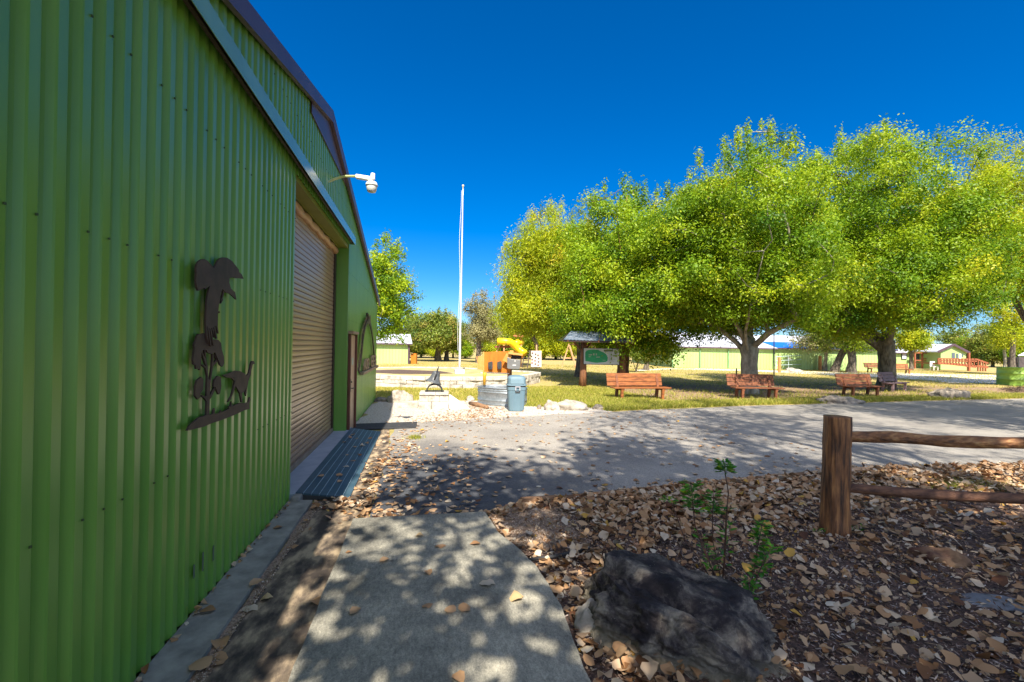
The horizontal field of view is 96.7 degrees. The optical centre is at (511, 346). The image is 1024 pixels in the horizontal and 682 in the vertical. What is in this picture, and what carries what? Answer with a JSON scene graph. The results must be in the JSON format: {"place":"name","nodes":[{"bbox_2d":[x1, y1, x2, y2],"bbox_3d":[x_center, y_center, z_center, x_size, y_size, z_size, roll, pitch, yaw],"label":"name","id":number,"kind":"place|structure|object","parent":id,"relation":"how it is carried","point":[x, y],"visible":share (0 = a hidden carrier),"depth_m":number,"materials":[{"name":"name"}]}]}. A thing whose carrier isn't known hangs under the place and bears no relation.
{"place":"outdoors","nodes":[
{"label":"outdoors","id":0,"kind":"place"},
{"bbox_2d":[288,511,590,681],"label":"sidewalk","id":1,"kind":"structure","parent":0,"point":[392,629],"depth_m":3.01,"materials":[{"name":"concrete"}]},
{"bbox_2d":[451,670,464,681],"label":"fallen leaf","id":2,"kind":"object","parent":1,"relation":"on","point":[459,675],"visible":1,"depth_m":2.42,"materials":[{"name":"brown plant"}]},
{"bbox_2d":[509,590,523,601],"bbox_3d":[0.029,1.760,3.197,0.101,0.037,0.103,1,0,14],"label":"fallen leaf","id":3,"kind":"object","parent":1,"relation":"on","point":[515,595],"visible":1,"depth_m":3.20,"materials":[{"name":"yellow plant"}]},
{"bbox_2d":[136,348,1023,677],"bbox_3d":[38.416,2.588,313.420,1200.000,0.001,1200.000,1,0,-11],"label":"ground","id":4,"kind":"structure","parent":0,"point":[548,360],"depth_m":34.51,"materials":[{"name":"soil"}]},
{"bbox_2d":[0,0,379,681],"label":"metal building","id":5,"kind":"structure","parent":4,"relation":"on","point":[152,152],"depth_m":2.48,"materials":[{"name":"green metal"}]},
{"bbox_2d":[194,257,243,345],"bbox_3d":[-2.099,-0.324,3.232,0.075,0.644,0.775,1,0,-11],"label":"wall sculpture","id":6,"kind":"object","parent":5,"relation":"attached to","point":[214,280],"depth_m":3.11,"materials":[{"name":"metal"}]},
{"bbox_2d":[185,333,254,430],"bbox_3d":[-2.142,0.222,3.369,0.065,0.623,1.138,1,0,-11],"label":"wall sculpture","id":7,"kind":"object","parent":5,"relation":"attached to","point":[240,379],"depth_m":3.15,"materials":[{"name":"metal"}]},
{"bbox_2d":[290,201,338,472],"bbox_3d":[-3.124,-0.132,7.094,0.126,3.625,3.901,1,0,-11],"label":"roll up door","id":8,"kind":"structure","parent":5,"relation":"in","point":[315,257],"depth_m":7.21,"materials":[{"name":"brown metal"}]},
{"bbox_2d":[328,173,377,192],"bbox_3d":[-2.682,-2.689,7.395,0.424,0.441,0.969,1,0,40],"label":"yard light","id":9,"kind":"object","parent":5,"relation":"attached to","point":[371,185],"visible":1,"depth_m":7.56,"materials":[{"name":"white paint"}]},
{"bbox_2d":[347,331,358,429],"bbox_3d":[-3.332,0.721,9.537,0.098,2.070,0.840,1,0,-11],"label":"door","id":10,"kind":"structure","parent":5,"relation":"in","point":[352,339],"depth_m":9.53,"materials":[{"name":"beige metal"}]},
{"bbox_2d":[357,313,378,374],"bbox_3d":[-3.870,-0.096,12.354,0.090,1.544,4.574,1,0,-11],"label":"arch sign","id":11,"kind":"object","parent":5,"relation":"attached to","point":[366,368],"visible":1,"depth_m":11.62,"materials":[{"name":"black metal"}]},
{"bbox_2d":[134,500,312,681],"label":"footing","id":12,"kind":"object","parent":4,"relation":"on","point":[200,631],"visible":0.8,"depth_m":3.10,"materials":[{"name":"concrete"}]},
{"bbox_2d":[136,501,290,681],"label":"wall foot leaves","id":13,"kind":"object","parent":12,"relation":"on","point":[144,669],"visible":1,"depth_m":3.07,"materials":[{"name":"brown plant"}]},
{"bbox_2d":[189,502,322,681],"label":"footing gravel","id":14,"kind":"structure","parent":4,"relation":"on","point":[233,622],"depth_m":3.40,"materials":[{"name":"grey gravel"}]},
{"bbox_2d":[188,655,212,669],"bbox_3d":[-1.724,1.758,2.522,0.112,0.014,0.100,1,0,-40],"label":"fallen leaf","id":15,"kind":"object","parent":14,"relation":"on","point":[203,662],"visible":1,"depth_m":2.52,"materials":[{"name":"brown plant"}]},
{"bbox_2d":[210,651,227,665],"bbox_3d":[-1.683,1.788,2.605,0.100,0.022,0.115,1,0,-26],"label":"fallen leaf","id":16,"kind":"object","parent":14,"relation":"on","point":[222,657],"visible":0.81,"depth_m":2.62,"materials":[{"name":"brown plant"}]},
{"bbox_2d":[211,636,228,648],"bbox_3d":[-1.752,1.780,2.739,0.098,0.043,0.086,1,0,21],"label":"fallen leaf","id":17,"kind":"object","parent":14,"relation":"on","point":[221,642],"visible":0.95,"depth_m":2.73,"materials":[{"name":"brown plant"}]},
{"bbox_2d":[240,604,257,611],"bbox_3d":[-1.797,1.788,3.105,0.123,0.020,0.089,1,0,17],"label":"fallen leaf","id":18,"kind":"object","parent":14,"relation":"on","point":[254,606],"visible":1,"depth_m":3.11,"materials":[{"name":"grey plant"}]},
{"bbox_2d":[202,429,388,681],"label":"dirt strip","id":19,"kind":"object","parent":4,"relation":"on","point":[266,641],"visible":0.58,"depth_m":3.20,"materials":[{"name":"soil"}]},
{"bbox_2d":[286,427,351,502],"bbox_3d":[-3.090,1.736,7.306,0.350,0.110,4.320,1,0,-11],"label":"door apron","id":20,"kind":"object","parent":4,"relation":"on","point":[301,472],"depth_m":6.66,"materials":[{"name":"concrete"}]},
{"bbox_2d":[296,428,380,499],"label":"threshold ramp","id":21,"kind":"structure","parent":4,"relation":"on","point":[326,486],"depth_m":6.44,"materials":[{"name":"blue metal"}]},
{"bbox_2d":[376,334,411,363],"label":"shed","id":22,"kind":"structure","parent":4,"relation":"on","point":[389,353],"depth_m":43.00,"materials":[{"name":"green metal"}]},
{"bbox_2d":[368,228,427,346],"bbox_3d":[-7.731,-2.675,26.854,4.720,8.956,4.808,1,0,15],"label":"young tree","id":23,"kind":"object","parent":4,"relation":"on","point":[391,284],"visible":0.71,"depth_m":26.33,"materials":[{"name":"green plant"}]},
{"bbox_2d":[391,311,424,352],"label":"bushy tree","id":24,"kind":"object","parent":4,"relation":"on","point":[414,348],"visible":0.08,"depth_m":61.43,"materials":[{"name":"green plant"}]},
{"bbox_2d":[405,305,463,360],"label":"oak tree","id":25,"kind":"object","parent":4,"relation":"on","point":[435,330],"visible":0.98,"depth_m":50.44,"materials":[{"name":"green plant"}]},
{"bbox_2d":[432,318,468,360],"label":"oak tree","id":26,"kind":"object","parent":4,"relation":"on","point":[453,349],"visible":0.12,"depth_m":53.22,"materials":[{"name":"green plant"}]},
{"bbox_2d":[376,367,540,388],"bbox_3d":[-4.163,1.518,23.734,10.345,0.504,8.683,1,0,34],"label":"stone planter","id":27,"kind":"object","parent":4,"relation":"on","point":[411,377],"visible":0.54,"depth_m":20.31,"materials":[{"name":"white stone"}]},
{"bbox_2d":[454,185,464,373],"bbox_3d":[-2.570,-3.411,23.050,0.480,9.582,0.480,1,0,-11],"label":"flagpole","id":28,"kind":"object","parent":27,"relation":"on","point":[459,370],"visible":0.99,"depth_m":23.01,"materials":[{"name":"white metal"}]},
{"bbox_2d":[452,335,476,358],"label":"bushy tree","id":29,"kind":"object","parent":4,"relation":"on","point":[467,351],"visible":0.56,"depth_m":63.07,"materials":[{"name":"green plant"}]},
{"bbox_2d":[461,287,503,362],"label":"oak tree","id":30,"kind":"object","parent":4,"relation":"on","point":[482,331],"visible":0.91,"depth_m":49.42,"materials":[{"name":"green plant"}]},
{"bbox_2d":[356,399,611,423],"bbox_3d":[-0.565,1.833,13.351,7.347,0.001,6.000,1,0,-11],"label":"gravel strip","id":31,"kind":"object","parent":4,"relation":"on","point":[378,412],"visible":0.41,"depth_m":12.46,"materials":[{"name":"gravel"}]},
{"bbox_2d":[353,422,416,429],"bbox_3d":[-2.828,1.773,10.181,1.463,0.022,0.754,1,0,-17],"label":"door mat","id":32,"kind":"object","parent":31,"relation":"on","point":[389,425],"depth_m":10.10,"materials":[{"name":"black rubber"}]},
{"bbox_2d":[386,390,413,402],"bbox_3d":[-3.594,1.599,14.605,0.868,0.454,0.582,1,0,-23],"label":"rock","id":33,"kind":"object","parent":31,"relation":"on","point":[395,396],"visible":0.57,"depth_m":14.44,"materials":[{"name":"stone"}]},
{"bbox_2d":[395,401,417,407],"bbox_3d":[-3.116,1.720,13.501,0.891,0.140,0.457,1,0,-35],"label":"stone step","id":34,"kind":"object","parent":31,"relation":"on","point":[405,404],"visible":0.97,"depth_m":13.31,"materials":[{"name":"white stone"}]},
{"bbox_2d":[419,390,448,408],"bbox_3d":[-2.290,1.566,13.410,0.832,0.480,0.683,1,0,-8],"label":"stone pedestal","id":35,"kind":"object","parent":31,"relation":"on","point":[434,400],"visible":0.94,"depth_m":13.11,"materials":[{"name":"white stone"}]},
{"bbox_2d":[425,366,443,391],"bbox_3d":[-2.277,0.952,13.402,0.563,0.746,0.494,1,0,-11],"label":"bell","id":36,"kind":"object","parent":35,"relation":"on","point":[434,378],"visible":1,"depth_m":13.29,"materials":[{"name":"black metal"}]},
{"bbox_2d":[449,394,469,408],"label":"concrete wing","id":37,"kind":"structure","parent":31,"relation":"on","point":[454,403],"depth_m":13.24,"materials":[{"name":"white concrete"}]},
{"bbox_2d":[382,401,607,424],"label":"rocks","id":38,"kind":"object","parent":31,"relation":"on","point":[471,408],"visible":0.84,"depth_m":11.95,"materials":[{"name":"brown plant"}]},
{"bbox_2d":[476,350,522,384],"bbox_3d":[-0.430,0.982,14.965,1.542,1.719,0.530,1,0,0],"label":"handwash station","id":39,"kind":"object","parent":31,"relation":"on","point":[503,362],"visible":0.99,"depth_m":15.00,"materials":[{"name":"orange plastic"}]},
{"bbox_2d":[477,385,527,406],"bbox_3d":[-0.312,1.564,14.542,1.635,0.560,1.195,1,0,21],"label":"stock tank","id":40,"kind":"object","parent":31,"relation":"on","point":[492,395],"visible":0.66,"depth_m":14.08,"materials":[{"name":"metal"}]},
{"bbox_2d":[506,375,526,410],"bbox_3d":[0.119,1.330,13.106,0.580,1.015,0.575,1,0,-6],"label":"trash can","id":41,"kind":"object","parent":31,"relation":"on","point":[516,387],"visible":1,"depth_m":12.89,"materials":[{"name":"blue plastic"}]},
{"bbox_2d":[544,400,559,410],"bbox_3d":[1.179,1.736,13.432,0.488,0.337,0.395,1,0,0],"label":"rock","id":42,"kind":"object","parent":31,"relation":"on","point":[550,405],"visible":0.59,"depth_m":13.31,"materials":[{"name":"stone"}]},
{"bbox_2d":[558,399,587,410],"bbox_3d":[1.755,1.754,13.612,1.038,0.331,0.626,1,0,0],"label":"rock","id":43,"kind":"object","parent":31,"relation":"on","point":[567,404],"visible":0.73,"depth_m":13.37,"materials":[{"name":"stone"}]},
{"bbox_2d":[475,328,503,355],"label":"bushy tree","id":44,"kind":"object","parent":4,"relation":"on","point":[491,348],"visible":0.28,"depth_m":64.51,"materials":[{"name":"green plant"}]},
{"bbox_2d":[495,334,540,367],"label":"play tower","id":45,"kind":"structure","parent":4,"relation":"on","point":[516,346],"depth_m":40.47,"materials":[{"name":"yellow plastic"}]},
{"bbox_2d":[493,290,543,350],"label":"willow tree","id":46,"kind":"object","parent":4,"relation":"on","point":[504,329],"visible":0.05,"depth_m":43.19,"materials":[{"name":"green plant"}]},
{"bbox_2d":[505,334,532,358],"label":"bushy tree","id":47,"kind":"object","parent":4,"relation":"on","point":[525,346],"visible":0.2,"depth_m":66.75,"materials":[{"name":"green plant"}]},
{"bbox_2d":[376,385,665,401],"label":"lawn grass","id":48,"kind":"structure","parent":4,"relation":"on","point":[381,391],"depth_m":18.15,"materials":[{"name":"yellow plant"}]},
{"bbox_2d":[480,194,601,376],"bbox_3d":[2.294,-3.851,28.902,8.551,11.743,9.340,1,0,0],"label":"willow tree","id":49,"kind":"object","parent":4,"relation":"on","point":[522,303],"visible":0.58,"depth_m":27.32,"materials":[{"name":"green plant"}]},
{"bbox_2d":[526,334,561,359],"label":"bushy tree","id":50,"kind":"object","parent":4,"relation":"on","point":[548,349],"visible":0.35,"depth_m":64.58,"materials":[{"name":"green plant"}]},
{"bbox_2d":[557,341,591,359],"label":"bushy tree","id":51,"kind":"object","parent":4,"relation":"on","point":[564,349],"visible":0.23,"depth_m":64.88,"materials":[{"name":"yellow plant"}]},
{"bbox_2d":[561,344,600,366],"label":"swing frame","id":52,"kind":"object","parent":4,"relation":"on","point":[572,356],"visible":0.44,"depth_m":41.94,"materials":[{"name":"brown wood"}]},
{"bbox_2d":[557,331,634,386],"bbox_3d":[4.081,0.604,21.689,3.601,2.660,2.822,1,0,0],"label":"map kiosk","id":53,"kind":"object","parent":4,"relation":"on","point":[591,356],"visible":0.76,"depth_m":21.43,"materials":[{"name":"brown wood"}]},
{"bbox_2d":[541,170,716,381],"bbox_3d":[6.534,-3.460,24.000,10.035,11.140,11.797,1,0,0],"label":"shade tree","id":54,"kind":"object","parent":4,"relation":"on","point":[614,299],"visible":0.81,"depth_m":21.20,"materials":[{"name":"green plant"}]},
{"bbox_2d":[606,373,671,399],"bbox_3d":[4.670,1.470,16.779,2.370,0.939,0.600,1,0,-14],"label":"park bench","id":55,"kind":"object","parent":4,"relation":"on","point":[617,377],"visible":0.98,"depth_m":16.87,"materials":[{"name":"orange wood"}]},
{"bbox_2d":[629,348,649,371],"bbox_3d":[9.942,0.771,36.028,2.058,2.765,1.925,1,0,0],"label":"young tree","id":56,"kind":"object","parent":4,"relation":"on","point":[639,358],"visible":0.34,"depth_m":35.85,"materials":[{"name":"green plant"}]},
{"bbox_2d":[659,458,738,577],"bbox_3d":[1.390,1.349,3.411,0.528,1.063,0.386,1,0,-11],"label":"sapling","id":57,"kind":"object","parent":4,"relation":"on","point":[729,468],"visible":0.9,"depth_m":3.36,"materials":[{"name":"green plant"}]},
{"bbox_2d":[380,363,1023,387],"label":"grass","id":58,"kind":"structure","parent":4,"relation":"on","point":[935,382],"depth_m":34.62,"materials":[{"name":"plant"}]},
{"bbox_2d":[632,332,777,368],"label":"long building","id":59,"kind":"structure","parent":4,"relation":"on","point":[727,356],"depth_m":47.00,"materials":[{"name":"green metal"}]},
{"bbox_2d":[616,117,886,393],"bbox_3d":[9.432,-3.675,19.587,10.230,11.623,10.795,1,0,0],"label":"shade tree","id":60,"kind":"object","parent":4,"relation":"on","point":[750,267],"visible":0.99,"depth_m":17.39,"materials":[{"name":"green plant"}]},
{"bbox_2d":[487,467,1023,681],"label":"mulch bed","id":61,"kind":"object","parent":4,"relation":"on","point":[796,646],"visible":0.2,"depth_m":3.53,"materials":[{"name":"brown wood"}]},
{"bbox_2d":[520,495,556,502],"bbox_3d":[0.313,1.806,5.337,0.432,0.105,0.106,1,0,-14],"label":"edging log","id":62,"kind":"object","parent":61,"relation":"on","point":[531,498],"visible":0.52,"depth_m":5.30,"materials":[{"name":"brown wood"}]},
{"bbox_2d":[488,502,598,550],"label":"pea gravel","id":63,"kind":"structure","parent":61,"relation":"on","point":[527,528],"depth_m":4.58,"materials":[{"name":"brown gravel"}]},
{"bbox_2d":[528,547,590,560],"bbox_3d":[0.424,1.791,3.914,0.616,0.043,0.065,1,0,-24],"label":"drip pipe","id":64,"kind":"object","parent":61,"relation":"on","point":[556,555],"visible":0.71,"depth_m":3.87,"materials":[{"name":"black plastic"}]},
{"bbox_2d":[574,598,594,635],"bbox_3d":[0.500,1.756,2.976,0.194,0.184,0.189,1,0,-3],"label":"rock","id":65,"kind":"object","parent":61,"relation":"on","point":[584,622],"visible":0.59,"depth_m":2.92,"materials":[{"name":"stone"}]},
{"bbox_2d":[582,549,790,681],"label":"boulder","id":66,"kind":"object","parent":61,"relation":"on","point":[715,628],"visible":0.87,"depth_m":2.71,"materials":[{"name":"stone"}]},
{"bbox_2d":[561,470,819,499],"bbox_3d":[2.871,1.870,6.224,4.880,0.104,0.118,1,0,-18],"label":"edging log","id":67,"kind":"object","parent":61,"relation":"on","point":[570,496],"visible":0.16,"depth_m":5.88,"materials":[{"name":"brown wood"}]},
{"bbox_2d":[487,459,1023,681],"bbox_3d":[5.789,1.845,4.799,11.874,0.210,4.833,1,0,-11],"label":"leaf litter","id":68,"kind":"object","parent":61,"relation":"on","point":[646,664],"visible":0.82,"depth_m":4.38,"materials":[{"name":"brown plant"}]},
{"bbox_2d":[739,519,783,599],"bbox_3d":[1.713,1.579,3.242,0.390,0.618,0.265,1,0,-11],"label":"sapling","id":69,"kind":"object","parent":61,"relation":"on","point":[757,530],"visible":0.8,"depth_m":3.24,"materials":[{"name":"green plant"}]},
{"bbox_2d":[819,414,1023,537],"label":"rail fence","id":70,"kind":"object","parent":61,"relation":"on","point":[839,437],"visible":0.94,"depth_m":4.43,"materials":[{"name":"brown wood"}]},
{"bbox_2d":[524,387,1023,410],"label":"verge grass","id":71,"kind":"structure","parent":4,"relation":"on","point":[616,403],"depth_m":16.90,"materials":[{"name":"green plant"}]},
{"bbox_2d":[773,333,774,375],"bbox_3d":[20.019,0.096,34.764,0.168,4.279,0.088,1,0,3],"label":"pole","id":72,"kind":"object","parent":4,"relation":"on","point":[774,354],"visible":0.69,"depth_m":34.73,"materials":[{"name":"black metal"}]},
{"bbox_2d":[753,335,800,341],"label":"long building","id":73,"kind":"structure","parent":4,"relation":"on","point":[777,339],"depth_m":65.42,"materials":[{"name":"white metal"}]},
{"bbox_2d":[785,331,845,370],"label":"mesquite tree","id":74,"kind":"object","parent":4,"relation":"on","point":[799,342],"visible":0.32,"depth_m":45.34,"materials":[{"name":"green plant"}]},
{"bbox_2d":[609,383,1023,401],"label":"bare dirt","id":75,"kind":"structure","parent":4,"relation":"on","point":[680,388],"depth_m":21.75,"materials":[{"name":"brown soil"}]},
{"bbox_2d":[726,374,784,398],"bbox_3d":[9.483,1.563,17.766,2.070,0.939,0.600,1,0,-5],"label":"park bench","id":76,"kind":"object","parent":75,"relation":"on","point":[753,380],"visible":0.98,"depth_m":17.93,"materials":[{"name":"red wood"}]},
{"bbox_2d":[835,374,884,395],"bbox_3d":[14.954,1.668,19.580,2.070,0.939,0.600,1,0,-15],"label":"park bench","id":77,"kind":"object","parent":75,"relation":"on","point":[853,383],"visible":0.96,"depth_m":19.67,"materials":[{"name":"red wood"}]},
{"bbox_2d":[877,372,909,391],"bbox_3d":[18.857,1.743,22.509,2.070,0.939,0.600,1,0,-30],"label":"park bench","id":78,"kind":"object","parent":75,"relation":"on","point":[886,376],"visible":0.98,"depth_m":22.43,"materials":[{"name":"purple wood"}]},
{"bbox_2d":[770,113,1023,389],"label":"shade tree","id":79,"kind":"object","parent":75,"relation":"on","point":[909,255],"visible":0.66,"depth_m":19.89,"materials":[{"name":"green plant"}]},
{"bbox_2d":[927,387,970,398],"bbox_3d":[18.630,2.001,19.375,1.680,0.525,0.716,1,0,0],"label":"rock","id":80,"kind":"object","parent":75,"relation":"on","point":[947,392],"visible":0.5,"depth_m":19.11,"materials":[{"name":"grey stone"}]},
{"bbox_2d":[763,342,897,370],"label":"blue roof building","id":81,"kind":"structure","parent":4,"relation":"on","point":[809,360],"depth_m":47.60,"materials":[{"name":"green metal"}]},
{"bbox_2d":[794,332,872,371],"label":"mesquite tree","id":82,"kind":"object","parent":4,"relation":"on","point":[837,363],"visible":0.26,"depth_m":43.71,"materials":[{"name":"green plant"}]},
{"bbox_2d":[816,395,865,403],"bbox_3d":[12.068,1.938,16.655,1.759,0.351,0.687,1,0,0],"label":"rock","id":83,"kind":"object","parent":4,"relation":"on","point":[834,399],"visible":0.77,"depth_m":16.43,"materials":[{"name":"grey stone"}]},
{"bbox_2d":[835,329,876,372],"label":"mesquite tree","id":84,"kind":"object","parent":4,"relation":"on","point":[851,366],"visible":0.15,"depth_m":42.67,"materials":[{"name":"green plant"}]},
{"bbox_2d":[863,363,877,372],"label":"park bench","id":85,"kind":"object","parent":4,"relation":"on","point":[872,365],"visible":0.55,"depth_m":44.01,"materials":[{"name":"red wood"}]},
{"bbox_2d":[896,349,926,368],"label":"cottage","id":86,"kind":"structure","parent":4,"relation":"on","point":[902,356],"depth_m":59.98,"materials":[{"name":"green metal"}]},
{"bbox_2d":[894,327,936,368],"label":"round tree","id":87,"kind":"object","parent":4,"relation":"on","point":[916,341],"visible":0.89,"depth_m":51.21,"materials":[{"name":"green plant"}]},
{"bbox_2d":[906,546,972,568],"bbox_3d":[3.702,1.820,3.909,0.465,0.182,0.215,1,0,17],"label":"rock","id":88,"kind":"object","parent":4,"relation":"on","point":[952,558],"visible":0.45,"depth_m":3.87,"materials":[{"name":"red stone"}]},
{"bbox_2d":[917,344,969,369],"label":"cottage wing","id":89,"kind":"structure","parent":4,"relation":"on","point":[947,351],"depth_m":57.00,"materials":[{"name":"yellow paint"}]},
{"bbox_2d":[915,353,987,370],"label":"deck","id":90,"kind":"structure","parent":4,"relation":"on","point":[951,361],"depth_m":53.45,"materials":[{"name":"red wood"}]},
{"bbox_2d":[880,476,1023,492],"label":"bed grass","id":91,"kind":"structure","parent":4,"relation":"on","point":[969,484],"depth_m":6.17,"materials":[{"name":"brown plant"}]},
{"bbox_2d":[933,327,972,345],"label":"bushy tree","id":92,"kind":"object","parent":4,"relation":"on","point":[950,338],"visible":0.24,"depth_m":83.31,"materials":[{"name":"green plant"}]},
{"bbox_2d":[920,123,1023,321],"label":"shade tree","id":93,"kind":"object","parent":4,"relation":"on","point":[989,165],"visible":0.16,"depth_m":26.58,"materials":[{"name":"green plant"}]},
{"bbox_2d":[954,331,995,364],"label":"bushy tree","id":94,"kind":"object","parent":4,"relation":"on","point":[961,340],"visible":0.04,"depth_m":78.51,"materials":[{"name":"green plant"}]},
{"bbox_2d":[960,321,1002,366],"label":"bushy tree","id":95,"kind":"object","parent":4,"relation":"on","point":[977,347],"visible":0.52,"depth_m":73.72,"materials":[{"name":"green plant"}]},
{"bbox_2d":[960,593,1023,612],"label":"rock","id":96,"kind":"object","parent":4,"relation":"on","point":[980,597],"visible":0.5,"depth_m":3.31,"materials":[{"name":"grey stone"}]},
{"bbox_2d":[979,297,1023,366],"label":"slender tree","id":97,"kind":"object","parent":4,"relation":"on","point":[1013,327],"visible":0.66,"depth_m":43.84,"materials":[{"name":"green plant"}]},
{"bbox_2d":[981,323,1023,366],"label":"slender tree","id":98,"kind":"object","parent":4,"relation":"on","point":[1004,353],"visible":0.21,"depth_m":46.02,"materials":[{"name":"green plant"}]},
{"bbox_2d":[996,367,1023,385],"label":"dumpster","id":99,"kind":"object","parent":4,"relation":"on","point":[1014,376],"visible":0.98,"depth_m":28.71,"materials":[{"name":"paint"}]},
{"bbox_2d":[998,336,1023,358],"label":"bushy tree","id":100,"kind":"object","parent":4,"relation":"on","point":[1017,353],"visible":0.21,"depth_m":69.67,"materials":[{"name":"green plant"}]},
{"bbox_2d":[1007,352,1023,366],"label":"canopy","id":101,"kind":"object","parent":4,"relation":"on","point":[1019,361],"visible":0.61,"depth_m":50.00,"materials":[{"name":"white paint"}]},
{"bbox_2d":[248,0,1023,343],"label":"sky","id":102,"kind":"structure","parent":0,"point":[517,104],"materials":[{"name":"blue"}]},
{"bbox_2d":[340,399,1023,516],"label":"road","id":103,"kind":"structure","parent":0,"point":[784,427],"depth_m":8.55,"materials":[{"name":"grey asphalt"}]},
{"bbox_2d":[303,456,486,529],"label":"corner leaves","id":104,"kind":"object","parent":103,"relation":"on","point":[343,499],"visible":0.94,"depth_m":5.21,"materials":[{"name":"brown plant"}]},
{"bbox_2d":[638,368,995,383],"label":"track","id":105,"kind":"structure","parent":0,"point":[952,381],"depth_m":38.23,"materials":[{"name":"grey gravel"}]},
{"bbox_2d":[999,386,1023,391],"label":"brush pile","id":106,"kind":"object","parent":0,"point":[1012,389],"visible":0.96,"depth_m":24.03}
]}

